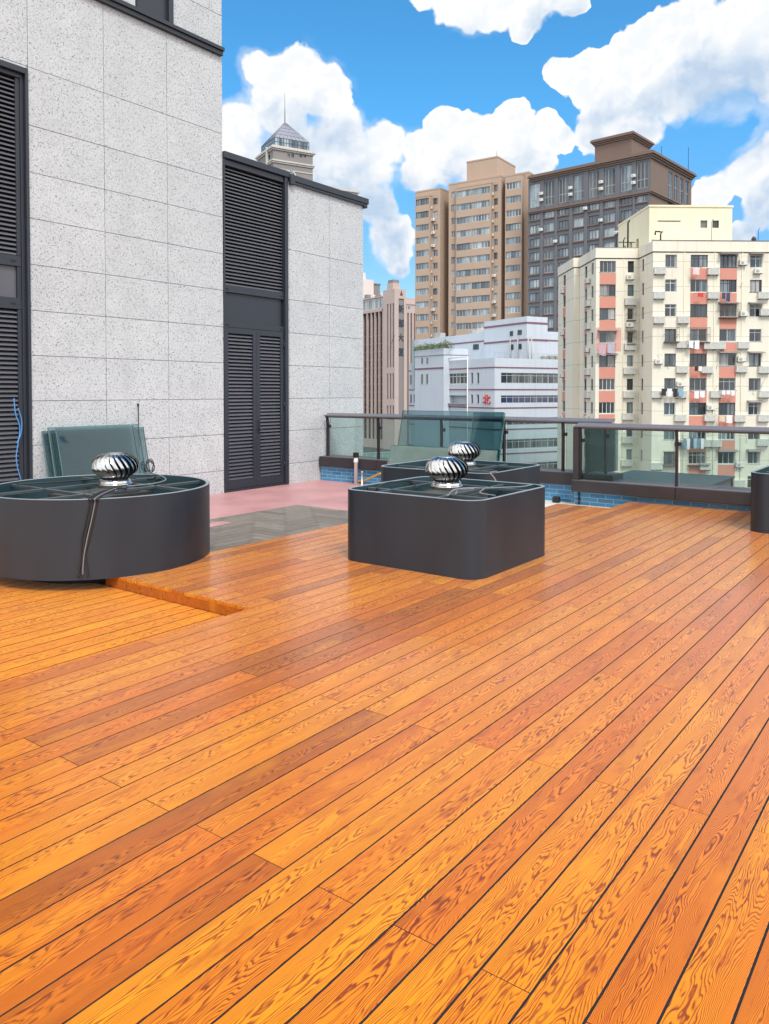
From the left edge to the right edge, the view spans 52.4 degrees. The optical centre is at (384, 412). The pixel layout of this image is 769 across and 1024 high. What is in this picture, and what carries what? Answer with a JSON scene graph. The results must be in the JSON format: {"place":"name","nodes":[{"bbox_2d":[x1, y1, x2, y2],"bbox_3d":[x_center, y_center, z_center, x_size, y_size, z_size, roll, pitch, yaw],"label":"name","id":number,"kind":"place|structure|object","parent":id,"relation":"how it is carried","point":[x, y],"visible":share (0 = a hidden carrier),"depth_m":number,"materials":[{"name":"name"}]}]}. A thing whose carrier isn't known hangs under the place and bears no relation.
{"place":"outdoors","nodes":[
{"label":"outdoors","id":0,"kind":"place"},
{"bbox_2d":[113,480,366,595],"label":"red floor","id":1,"kind":"structure","parent":0,"point":[325,494],"depth_m":12.60,"materials":[{"name":"tile"}]},
{"bbox_2d":[41,427,149,476],"bbox_3d":[-4.067,0.834,11.221,0.294,1.186,1.638,1,2,37],"label":"glass sheet","id":2,"kind":"object","parent":1,"relation":"on","point":[90,429],"visible":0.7,"depth_m":11.14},
{"bbox_2d":[47,424,146,476],"bbox_3d":[-4.035,0.811,11.154,0.324,1.235,1.454,1,2,37],"label":"glass sheet","id":3,"kind":"object","parent":1,"relation":"on","point":[88,426],"visible":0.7,"depth_m":11.06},
{"bbox_2d":[55,425,140,475],"bbox_3d":[-3.998,0.819,11.087,0.344,1.223,1.241,1,2,37],"label":"glass sheet","id":4,"kind":"object","parent":1,"relation":"on","point":[89,427],"visible":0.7,"depth_m":11.06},
{"bbox_2d":[97,505,347,586],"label":"paver floor","id":5,"kind":"structure","parent":1,"relation":"on","point":[279,515],"depth_m":10.08,"materials":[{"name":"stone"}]},
{"bbox_2d":[0,474,209,583],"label":"round planter","id":6,"kind":"object","parent":5,"relation":"on","point":[152,528],"visible":0.92,"depth_m":6.76,"materials":[{"name":"paint"}]},
{"bbox_2d":[17,476,156,484],"bbox_3d":[-3.074,0.711,8.079,1.349,0.066,0.391,-1,2,-29],"label":"cable","id":7,"kind":"object","parent":6,"relation":"on","point":[72,481],"visible":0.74,"depth_m":7.83,"materials":[{"name":"black rubber"}]},
{"bbox_2d":[77,486,126,577],"bbox_3d":[-2.455,1.043,7.029,0.173,0.704,0.892,0,2,8],"label":"cable bundle","id":8,"kind":"object","parent":6,"relation":"hanging from","point":[99,494],"visible":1,"depth_m":6.62,"materials":[{"name":"black rubber"}]},
{"bbox_2d":[89,452,137,492],"bbox_3d":[-2.675,0.588,7.753,0.494,0.377,0.494,0,2,-15],"label":"turbine vent","id":9,"kind":"object","parent":6,"relation":"on","point":[114,469],"visible":0.94,"depth_m":7.61,"materials":[{"name":"silver metal"}]},
{"bbox_2d":[353,452,358,484],"bbox_3d":[-0.540,1.043,14.502,0.084,0.595,0.116,1,2,37],"label":"vent pipe","id":10,"kind":"object","parent":1,"relation":"on","point":[355,456],"visible":1,"depth_m":14.49,"materials":[{"name":"white plastic"}]},
{"bbox_2d":[395,410,503,462],"bbox_3d":[1.045,0.676,13.332,2.039,1.390,0.349,1,2,37],"label":"glass sheet","id":11,"kind":"object","parent":1,"relation":"on","point":[448,411],"visible":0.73,"depth_m":13.39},
{"bbox_2d":[381,459,539,483],"bbox_3d":[0.966,1.061,9.854,1.600,0.793,1.500,1,2,37],"label":"square planter","id":12,"kind":"object","parent":1,"relation":"on","point":[516,472],"visible":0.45,"depth_m":9.58,"materials":[{"name":"paint"}]},
{"bbox_2d":[447,441,479,469],"bbox_3d":[1.015,0.549,9.990,0.470,0.361,0.470,-1,2,-26],"label":"turbine vent","id":13,"kind":"object","parent":12,"relation":"on","point":[468,452],"visible":0.81,"depth_m":9.85,"materials":[{"name":"silver metal"}]},
{"bbox_2d":[255,116,315,180],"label":"pyramid roof tower","id":14,"kind":"structure","parent":0,"point":[285,146],"depth_m":252.12,"materials":[{"name":"grey stone"}]},
{"bbox_2d":[363,272,380,295],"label":"pale stepped block","id":15,"kind":"structure","parent":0,"point":[370,287],"depth_m":427.14,"materials":[{"name":"grey stone"}]},
{"bbox_2d":[363,447,408,453],"bbox_3d":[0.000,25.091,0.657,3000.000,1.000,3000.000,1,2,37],"label":"city ground","id":16,"kind":"structure","parent":0,"point":[368,449],"depth_m":327.67,"materials":[{"name":"concrete"}]},
{"bbox_2d":[0,0,368,494],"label":"stone building","id":17,"kind":"structure","parent":16,"relation":"on","point":[181,277],"depth_m":12.13,"materials":[{"name":"stone"}]},
{"bbox_2d":[13,398,21,479],"bbox_3d":[-4.855,0.361,10.350,0.018,1.090,0.113,1,2,37],"label":"blue cable","id":18,"kind":"object","parent":17,"relation":"hanging from","point":[19,435],"visible":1,"depth_m":10.35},
{"bbox_2d":[123,0,173,23],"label":"window","id":19,"kind":"structure","parent":17,"relation":"in","point":[163,9],"depth_m":12.11,"materials":[{"name":"glass"}]},
{"bbox_2d":[149,596,224,615],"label":"terrace slab","id":20,"kind":"structure","parent":17,"relation":"on","point":[188,606],"depth_m":6.28,"materials":[{"name":"wood"}]},
{"bbox_2d":[0,577,223,683],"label":"sunken deck","id":21,"kind":"structure","parent":20,"relation":"on","point":[62,649],"depth_m":5.79,"materials":[{"name":"wood"}]},
{"bbox_2d":[0,501,768,1023],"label":"wood deck","id":22,"kind":"structure","parent":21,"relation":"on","point":[578,975],"depth_m":3.11,"materials":[{"name":"orange wood"}]},
{"bbox_2d":[348,476,544,579],"bbox_3d":[0.613,1.062,7.599,1.500,0.678,1.455,1,2,37],"label":"square planter","id":23,"kind":"object","parent":22,"relation":"on","point":[475,534],"visible":0.91,"depth_m":7.03,"materials":[{"name":"paint"}]},
{"bbox_2d":[423,456,467,493],"bbox_3d":[0.614,0.609,7.695,0.470,0.361,0.470,1,2,20],"label":"turbine vent","id":24,"kind":"object","parent":23,"relation":"on","point":[446,473],"visible":0.94,"depth_m":7.56,"materials":[{"name":"silver metal"}]},
{"bbox_2d":[447,484,536,496],"bbox_3d":[1.107,0.728,7.356,1.187,0.075,0.238,-1,2,-35],"label":"cable","id":25,"kind":"object","parent":23,"relation":"on","point":[468,488],"visible":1,"depth_m":7.23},
{"bbox_2d":[750,465,768,533],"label":"square planter","id":26,"kind":"object","parent":22,"relation":"on","point":[759,519],"visible":1,"depth_m":8.87,"materials":[{"name":"paint"}]},
{"bbox_2d":[0,504,768,1023],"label":"deck joints","id":27,"kind":"object","parent":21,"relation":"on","point":[400,788],"visible":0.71,"depth_m":3.04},
{"bbox_2d":[319,455,622,502],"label":"tiled parapet","id":28,"kind":"structure","parent":20,"relation":"on","point":[553,481],"depth_m":14.37,"materials":[{"name":"blue tile"}]},
{"bbox_2d":[324,413,614,473],"bbox_3d":[1.159,0.475,13.563,5.765,0.839,0.150,1,2,37],"label":"glass railing","id":29,"kind":"object","parent":28,"relation":"on","point":[444,418],"visible":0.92,"depth_m":13.19,"materials":[{"name":"metal"}]},
{"bbox_2d":[571,479,750,511],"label":"tiled parapet","id":30,"kind":"structure","parent":20,"relation":"on","point":[605,493],"depth_m":11.13,"materials":[{"name":"blue tile"}]},
{"bbox_2d":[573,423,768,489],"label":"glass railing","id":31,"kind":"object","parent":30,"relation":"on","point":[593,440],"visible":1,"depth_m":11.82,"materials":[{"name":"metal"}]},
{"bbox_2d":[226,327,256,489],"bbox_3d":[-2.530,-0.067,13.628,0.088,2.787,0.742,1,2,37],"label":"door","id":32,"kind":"structure","parent":17,"relation":"in","point":[243,479],"depth_m":13.65,"materials":[{"name":"paint"}]},
{"bbox_2d":[256,330,284,485],"bbox_3d":[-2.068,-0.082,14.183,0.165,2.787,0.694,1,2,37],"label":"door","id":33,"kind":"structure","parent":17,"relation":"in","point":[269,476],"depth_m":14.22,"materials":[{"name":"paint"}]},
{"bbox_2d":[363,450,412,459],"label":"annex","id":34,"kind":"object","parent":16,"relation":"on","point":[405,455],"visible":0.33,"depth_m":108.80,"materials":[{"name":"grey stone"}]},
{"bbox_2d":[362,279,414,449],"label":"pinkish stone tower","id":35,"kind":"structure","parent":0,"point":[388,325],"depth_m":337.00,"materials":[{"name":"stone"}]},
{"bbox_2d":[415,151,533,339],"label":"tan apartment tower","id":36,"kind":"structure","parent":0,"point":[471,252],"depth_m":175.12,"materials":[{"name":"paint"}]},
{"bbox_2d":[472,213,489,221],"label":"window","id":37,"kind":"structure","parent":36,"relation":"in","point":[483,217],"depth_m":173.17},
{"bbox_2d":[472,227,489,235],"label":"window","id":38,"kind":"structure","parent":36,"relation":"in","point":[479,231],"depth_m":173.29,"materials":[{"name":"glass"}]},
{"bbox_2d":[472,241,489,248],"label":"window","id":39,"kind":"structure","parent":36,"relation":"in","point":[483,244],"depth_m":173.42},
{"bbox_2d":[472,254,489,261],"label":"window","id":40,"kind":"structure","parent":36,"relation":"in","point":[478,258],"depth_m":173.42,"materials":[{"name":"glass"}]},
{"bbox_2d":[472,268,489,275],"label":"window","id":41,"kind":"structure","parent":36,"relation":"in","point":[482,271],"depth_m":173.46,"materials":[{"name":"glass"}]},
{"bbox_2d":[472,281,489,288],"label":"window","id":42,"kind":"structure","parent":36,"relation":"in","point":[476,285],"depth_m":173.63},
{"bbox_2d":[472,295,489,301],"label":"window","id":43,"kind":"structure","parent":36,"relation":"in","point":[481,298],"depth_m":173.59,"materials":[{"name":"glass"}]},
{"bbox_2d":[472,308,489,315],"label":"window","id":44,"kind":"structure","parent":36,"relation":"in","point":[486,311],"depth_m":173.68,"materials":[{"name":"glass"}]},
{"bbox_2d":[473,186,489,194],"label":"window","id":45,"kind":"structure","parent":36,"relation":"in","point":[482,190],"depth_m":172.96,"materials":[{"name":"glass"}]},
{"bbox_2d":[473,200,489,208],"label":"window","id":46,"kind":"structure","parent":36,"relation":"in","point":[486,203],"depth_m":173.04,"materials":[{"name":"glass"}]},
{"bbox_2d":[506,181,520,189],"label":"window","id":47,"kind":"structure","parent":36,"relation":"in","point":[512,185],"depth_m":168.70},
{"bbox_2d":[506,195,520,203],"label":"window","id":48,"kind":"structure","parent":36,"relation":"in","point":[511,199],"depth_m":168.78,"materials":[{"name":"glass"}]},
{"bbox_2d":[506,209,520,216],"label":"window","id":49,"kind":"structure","parent":36,"relation":"in","point":[517,212],"depth_m":168.87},
{"bbox_2d":[506,223,520,230],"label":"window","id":50,"kind":"structure","parent":36,"relation":"in","point":[516,226],"depth_m":168.93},
{"bbox_2d":[506,237,520,244],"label":"window","id":51,"kind":"structure","parent":36,"relation":"in","point":[515,240],"depth_m":168.99,"materials":[{"name":"glass"}]},
{"bbox_2d":[506,250,520,258],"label":"window","id":52,"kind":"structure","parent":36,"relation":"in","point":[513,254],"depth_m":169.07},
{"bbox_2d":[506,264,520,271],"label":"window","id":53,"kind":"structure","parent":36,"relation":"in","point":[511,268],"depth_m":169.13,"materials":[{"name":"glass"}]},
{"bbox_2d":[506,278,520,285],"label":"window","id":54,"kind":"structure","parent":36,"relation":"in","point":[509,282],"depth_m":169.20,"materials":[{"name":"glass"}]},
{"bbox_2d":[506,292,520,299],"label":"window","id":55,"kind":"structure","parent":36,"relation":"in","point":[517,295],"depth_m":169.28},
{"bbox_2d":[506,306,520,312],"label":"window","id":56,"kind":"structure","parent":36,"relation":"in","point":[513,309],"depth_m":169.30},
{"bbox_2d":[409,316,557,468],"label":"lavender office building","id":57,"kind":"structure","parent":0,"point":[508,367],"depth_m":131.75,"materials":[{"name":"paint"}]},
{"bbox_2d":[449,373,466,384],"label":"window","id":58,"kind":"structure","parent":57,"relation":"in","point":[455,378],"depth_m":134.01,"materials":[{"name":"glass"}]},
{"bbox_2d":[501,373,547,383],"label":"window","id":59,"kind":"structure","parent":57,"relation":"in","point":[505,377],"depth_m":128.06,"materials":[{"name":"glass"}]},
{"bbox_2d":[501,395,547,402],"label":"window","id":60,"kind":"structure","parent":57,"relation":"in","point":[504,398],"depth_m":128.12,"materials":[{"name":"glass"}]},
{"bbox_2d":[501,438,547,448],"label":"window","id":61,"kind":"structure","parent":57,"relation":"in","point":[538,442],"depth_m":128.58,"materials":[{"name":"glass"}]},
{"bbox_2d":[548,373,557,383],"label":"window","id":62,"kind":"structure","parent":57,"relation":"in","point":[552,378],"depth_m":131.00,"materials":[{"name":"glass"}]},
{"bbox_2d":[221,0,768,297],"label":"sky","id":63,"kind":"structure","parent":0,"point":[392,99],"materials":[{"name":"blue"}]},
{"bbox_2d":[545,500,610,507],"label":"pale floor","id":64,"kind":"structure","parent":0,"point":[548,502],"depth_m":12.03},
{"bbox_2d":[527,131,696,331],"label":"brown apartment tower","id":65,"kind":"structure","parent":0,"point":[578,211],"depth_m":154.39,"materials":[{"name":"grey stone"}]},
{"bbox_2d":[530,183,539,207],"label":"window","id":66,"kind":"structure","parent":65,"relation":"in","point":[535,188],"depth_m":161.45,"materials":[{"name":"glass"}]},
{"bbox_2d":[545,180,553,204],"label":"window","id":67,"kind":"structure","parent":65,"relation":"in","point":[549,186],"depth_m":159.18,"materials":[{"name":"glass"}]},
{"bbox_2d":[559,177,568,202],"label":"window","id":68,"kind":"structure","parent":65,"relation":"in","point":[563,183],"depth_m":157.06,"materials":[{"name":"glass"}]},
{"bbox_2d":[574,174,583,199],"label":"window","id":69,"kind":"structure","parent":65,"relation":"in","point":[578,180],"depth_m":154.77,"materials":[{"name":"glass"}]},
{"bbox_2d":[589,171,598,197],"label":"window","id":70,"kind":"structure","parent":65,"relation":"in","point":[594,177],"depth_m":152.63,"materials":[{"name":"glass"}]},
{"bbox_2d":[605,168,614,194],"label":"window","id":71,"kind":"structure","parent":65,"relation":"in","point":[609,173],"depth_m":150.45,"materials":[{"name":"glass"}]},
{"bbox_2d":[621,165,631,191],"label":"window","id":72,"kind":"structure","parent":65,"relation":"in","point":[626,171],"depth_m":148.26,"materials":[{"name":"glass"}]},
{"bbox_2d":[637,161,647,188],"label":"window","id":73,"kind":"structure","parent":65,"relation":"in","point":[642,168],"depth_m":146.14,"materials":[{"name":"glass"}]},
{"bbox_2d":[557,205,768,487],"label":"cream apartment block","id":74,"kind":"structure","parent":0,"point":[640,305],"depth_m":88.45,"materials":[{"name":"paint"}]},
{"bbox_2d":[598,379,614,390],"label":"window","id":75,"kind":"structure","parent":74,"relation":"in","point":[604,384],"depth_m":92.40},
{"bbox_2d":[599,402,613,412],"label":"window","id":76,"kind":"structure","parent":74,"relation":"in","point":[604,407],"depth_m":92.46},
{"bbox_2d":[599,344,614,355],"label":"laundry","id":77,"kind":"object","parent":74,"relation":"hanging from","point":[602,349],"visible":1,"depth_m":91.34,"materials":[{"name":"fabric"}]},
{"bbox_2d":[599,308,614,319],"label":"window","id":78,"kind":"structure","parent":74,"relation":"in","point":[604,313],"depth_m":92.19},
{"bbox_2d":[599,332,614,343],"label":"window","id":79,"kind":"structure","parent":74,"relation":"in","point":[604,337],"depth_m":92.26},
{"bbox_2d":[599,355,614,366],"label":"window","id":80,"kind":"structure","parent":74,"relation":"in","point":[608,360],"depth_m":92.33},
{"bbox_2d":[600,261,615,272],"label":"window","id":81,"kind":"structure","parent":74,"relation":"in","point":[605,266],"depth_m":92.04,"materials":[{"name":"glass"}]},
{"bbox_2d":[600,285,615,296],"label":"window","id":82,"kind":"structure","parent":74,"relation":"in","point":[605,290],"depth_m":92.10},
{"bbox_2d":[663,452,674,464],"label":"window","id":83,"kind":"structure","parent":74,"relation":"in","point":[666,454],"depth_m":88.40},
{"bbox_2d":[664,378,674,390],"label":"window","id":84,"kind":"structure","parent":74,"relation":"in","point":[669,383],"depth_m":88.19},
{"bbox_2d":[664,403,674,415],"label":"window","id":85,"kind":"structure","parent":74,"relation":"in","point":[669,408],"depth_m":88.27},
{"bbox_2d":[664,329,675,341],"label":"window","id":86,"kind":"structure","parent":74,"relation":"in","point":[666,330],"depth_m":88.06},
{"bbox_2d":[664,354,675,366],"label":"window","id":87,"kind":"structure","parent":74,"relation":"in","point":[669,358],"depth_m":88.12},
{"bbox_2d":[665,280,675,291],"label":"window","id":88,"kind":"structure","parent":74,"relation":"in","point":[671,283],"depth_m":87.91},
{"bbox_2d":[665,304,675,316],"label":"window","id":89,"kind":"structure","parent":74,"relation":"in","point":[670,309],"depth_m":87.97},
{"bbox_2d":[665,255,677,267],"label":"window","id":90,"kind":"structure","parent":74,"relation":"in","point":[670,260],"depth_m":87.84,"materials":[{"name":"glass"}]},
{"bbox_2d":[661,389,683,396],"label":"laundry","id":91,"kind":"object","parent":74,"relation":"hanging from","point":[669,392],"visible":1,"depth_m":87.28,"materials":[{"name":"fabric"}]},
{"bbox_2d":[681,438,705,448],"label":"laundry","id":92,"kind":"object","parent":74,"relation":"hanging from","point":[696,443],"visible":1,"depth_m":87.51,"materials":[{"name":"fabric"}]},
{"bbox_2d":[688,452,704,464],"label":"window","id":93,"kind":"structure","parent":74,"relation":"in","point":[692,454],"depth_m":88.53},
{"bbox_2d":[689,354,705,366],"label":"window","id":94,"kind":"structure","parent":74,"relation":"in","point":[695,359],"depth_m":88.23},
{"bbox_2d":[689,378,705,390],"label":"window","id":95,"kind":"structure","parent":74,"relation":"in","point":[700,382],"depth_m":88.29,"materials":[{"name":"glass"}]},
{"bbox_2d":[689,403,705,414],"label":"window","id":96,"kind":"structure","parent":74,"relation":"in","point":[694,408],"depth_m":88.38,"materials":[{"name":"glass"}]},
{"bbox_2d":[690,280,706,291],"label":"window","id":97,"kind":"structure","parent":74,"relation":"in","point":[695,285],"depth_m":88.01,"materials":[{"name":"glass"}]},
{"bbox_2d":[690,304,706,316],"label":"window","id":98,"kind":"structure","parent":74,"relation":"in","point":[696,310],"depth_m":88.08,"materials":[{"name":"glass"}]},
{"bbox_2d":[690,329,706,341],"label":"window","id":99,"kind":"structure","parent":74,"relation":"in","point":[696,337],"depth_m":88.16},
{"bbox_2d":[691,255,706,266],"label":"window","id":100,"kind":"structure","parent":74,"relation":"in","point":[696,260],"depth_m":87.93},
{"bbox_2d":[718,452,733,464],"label":"window","id":101,"kind":"structure","parent":74,"relation":"in","point":[724,458],"depth_m":88.62,"materials":[{"name":"glass"}]},
{"bbox_2d":[718,403,734,414],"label":"window","id":102,"kind":"structure","parent":74,"relation":"in","point":[724,408],"depth_m":88.49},
{"bbox_2d":[719,354,734,366],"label":"window","id":103,"kind":"structure","parent":74,"relation":"in","point":[725,360],"depth_m":88.34,"materials":[{"name":"glass"}]},
{"bbox_2d":[719,378,734,389],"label":"window","id":104,"kind":"structure","parent":74,"relation":"in","point":[725,383],"depth_m":88.40,"materials":[{"name":"glass"}]},
{"bbox_2d":[718,433,735,439],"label":"window","id":105,"kind":"structure","parent":74,"relation":"in","point":[725,436],"depth_m":88.57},
{"bbox_2d":[720,280,735,291],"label":"window","id":106,"kind":"structure","parent":74,"relation":"in","point":[725,285],"depth_m":88.12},
{"bbox_2d":[721,305,734,316],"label":"window","id":107,"kind":"structure","parent":74,"relation":"in","point":[721,305],"depth_m":88.21,"materials":[{"name":"glass"}]},
{"bbox_2d":[719,329,736,341],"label":"window","id":108,"kind":"structure","parent":74,"relation":"in","point":[726,335],"depth_m":88.27,"materials":[{"name":"glass"}]},
{"bbox_2d":[719,255,737,267],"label":"window","id":109,"kind":"structure","parent":74,"relation":"in","point":[725,260],"depth_m":88.06,"materials":[{"name":"glass"}]},
{"bbox_2d":[747,452,759,464],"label":"window","id":110,"kind":"structure","parent":74,"relation":"in","point":[753,457],"depth_m":88.73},
{"bbox_2d":[748,403,759,415],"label":"window","id":111,"kind":"structure","parent":74,"relation":"in","point":[753,408],"depth_m":88.57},
{"bbox_2d":[749,354,759,366],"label":"window","id":112,"kind":"structure","parent":74,"relation":"in","point":[754,359],"depth_m":88.45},
{"bbox_2d":[749,378,759,390],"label":"window","id":113,"kind":"structure","parent":74,"relation":"in","point":[754,383],"depth_m":88.51,"materials":[{"name":"glass"}]},
{"bbox_2d":[749,280,760,292],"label":"window","id":114,"kind":"structure","parent":74,"relation":"in","point":[755,285],"depth_m":88.23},
{"bbox_2d":[749,329,761,341],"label":"window","id":115,"kind":"structure","parent":74,"relation":"in","point":[754,334],"depth_m":88.36,"materials":[{"name":"glass"}]},
{"bbox_2d":[750,255,761,267],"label":"window","id":116,"kind":"structure","parent":74,"relation":"in","point":[755,260],"depth_m":88.14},
{"bbox_2d":[750,305,761,317],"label":"window","id":117,"kind":"structure","parent":74,"relation":"in","point":[754,309],"depth_m":88.29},
{"bbox_2d":[623,470,734,485],"bbox_3d":[4.589,1.223,12.708,1.700,0.330,1.720,1,2,37],"label":"roof hatch","id":118,"kind":"object","parent":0,"point":[704,479],"visible":0.37,"depth_m":12.68,"materials":[{"name":"grey stone"}]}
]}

